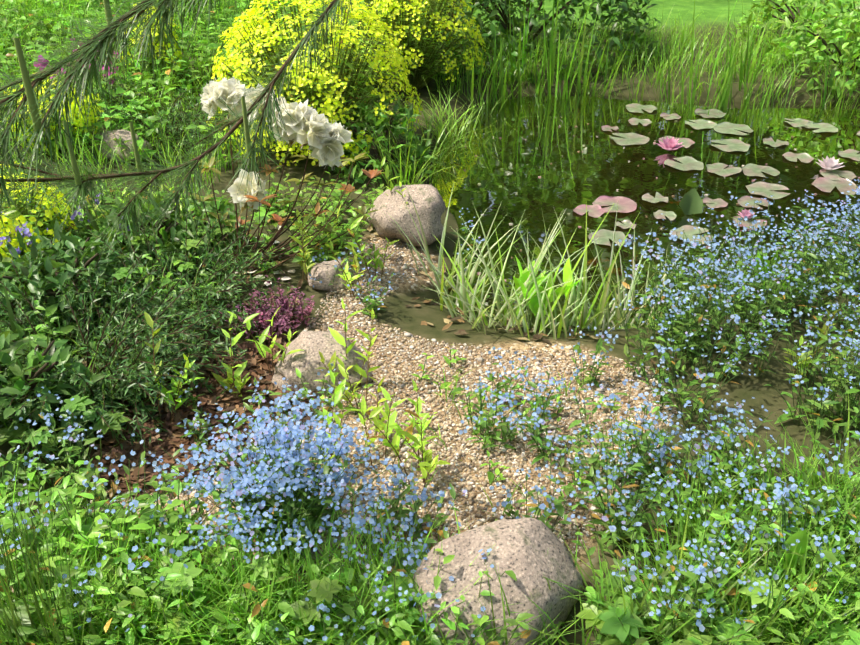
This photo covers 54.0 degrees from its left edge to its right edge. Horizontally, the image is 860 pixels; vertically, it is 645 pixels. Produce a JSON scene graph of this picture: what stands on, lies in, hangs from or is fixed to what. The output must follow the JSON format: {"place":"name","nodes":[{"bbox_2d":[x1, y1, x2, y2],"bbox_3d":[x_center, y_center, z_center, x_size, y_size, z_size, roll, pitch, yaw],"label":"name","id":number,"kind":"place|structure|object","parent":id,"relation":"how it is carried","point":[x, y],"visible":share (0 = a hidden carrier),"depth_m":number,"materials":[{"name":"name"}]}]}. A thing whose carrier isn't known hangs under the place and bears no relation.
{"place":"outdoors","nodes":[
{"label":"outdoors","id":0,"kind":"place"},
{"bbox_2d":[0,0,353,259],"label":"pine","id":1,"kind":"object","parent":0,"point":[163,18],"depth_m":1.17,"materials":[{"name":"green plant"}]},
{"bbox_2d":[0,0,859,644],"bbox_3d":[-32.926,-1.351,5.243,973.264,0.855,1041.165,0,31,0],"label":"ground","id":2,"kind":"structure","parent":0,"point":[754,392],"depth_m":2.69,"materials":[{"name":"beige gravel"}]},
{"bbox_2d":[91,129,152,161],"bbox_3d":[-1.380,-0.778,3.757,0.270,0.170,0.194,-4,31,-4],"label":"boulder","id":3,"kind":"object","parent":2,"relation":"on","point":[124,134],"visible":0.56,"depth_m":3.69,"materials":[{"name":"grey stone"}]},
{"bbox_2d":[271,331,371,396],"bbox_3d":[-0.304,0.118,2.440,0.284,0.177,0.213,7,32,11],"label":"boulder","id":4,"kind":"object","parent":2,"relation":"on","point":[306,362],"visible":0.73,"depth_m":2.38,"materials":[{"name":"grey stone"}]},
{"bbox_2d":[307,258,352,290],"bbox_3d":[-0.344,-0.160,2.920,0.164,0.111,0.126,-5,31,-7],"label":"boulder","id":5,"kind":"object","parent":2,"relation":"on","point":[324,271],"visible":0.62,"depth_m":2.88,"materials":[{"name":"grey stone"}]},
{"bbox_2d":[40,225,668,602],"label":"ground litter","id":6,"kind":"object","parent":2,"relation":"on","point":[227,401],"visible":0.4,"depth_m":2.28,"materials":[{"name":"brown plant"}]},
{"bbox_2d":[82,239,678,609],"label":"gravel pebbles","id":7,"kind":"object","parent":2,"relation":"on","point":[458,453],"visible":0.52,"depth_m":2.31,"materials":[{"name":"beige gravel"}]},
{"bbox_2d":[367,184,445,246],"bbox_3d":[-0.093,-0.414,3.303,0.312,0.242,0.264,0,31,1],"label":"boulder","id":8,"kind":"object","parent":2,"relation":"on","point":[428,202],"visible":0.9,"depth_m":3.21,"materials":[{"name":"grey stone"}]},
{"bbox_2d":[0,0,859,644],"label":"grass","id":9,"kind":"structure","parent":2,"relation":"on","point":[230,588],"depth_m":2.12,"materials":[{"name":"green plant"}]},
{"bbox_2d":[0,0,859,644],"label":"leafy plants","id":10,"kind":"object","parent":2,"relation":"on","point":[82,402],"visible":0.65,"depth_m":2.31,"materials":[{"name":"green plant"}]},
{"bbox_2d":[0,38,859,644],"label":"flowers","id":11,"kind":"object","parent":2,"relation":"on","point":[314,130],"visible":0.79,"depth_m":1.89,"materials":[{"name":"blue plant"}]},
{"bbox_2d":[413,517,583,644],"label":"boulder","id":12,"kind":"object","parent":2,"relation":"on","point":[522,548],"visible":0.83,"depth_m":1.62,"materials":[{"name":"grey stone"}]},
{"bbox_2d":[431,92,859,329],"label":"pond water","id":13,"kind":"structure","parent":0,"point":[590,173],"depth_m":3.99,"materials":[{"name":"green liquid"}]},
{"bbox_2d":[573,103,859,245],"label":"lily pads","id":14,"kind":"object","parent":13,"relation":"on","point":[829,181],"visible":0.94,"depth_m":4.04,"materials":[{"name":"green plant"}]}
]}

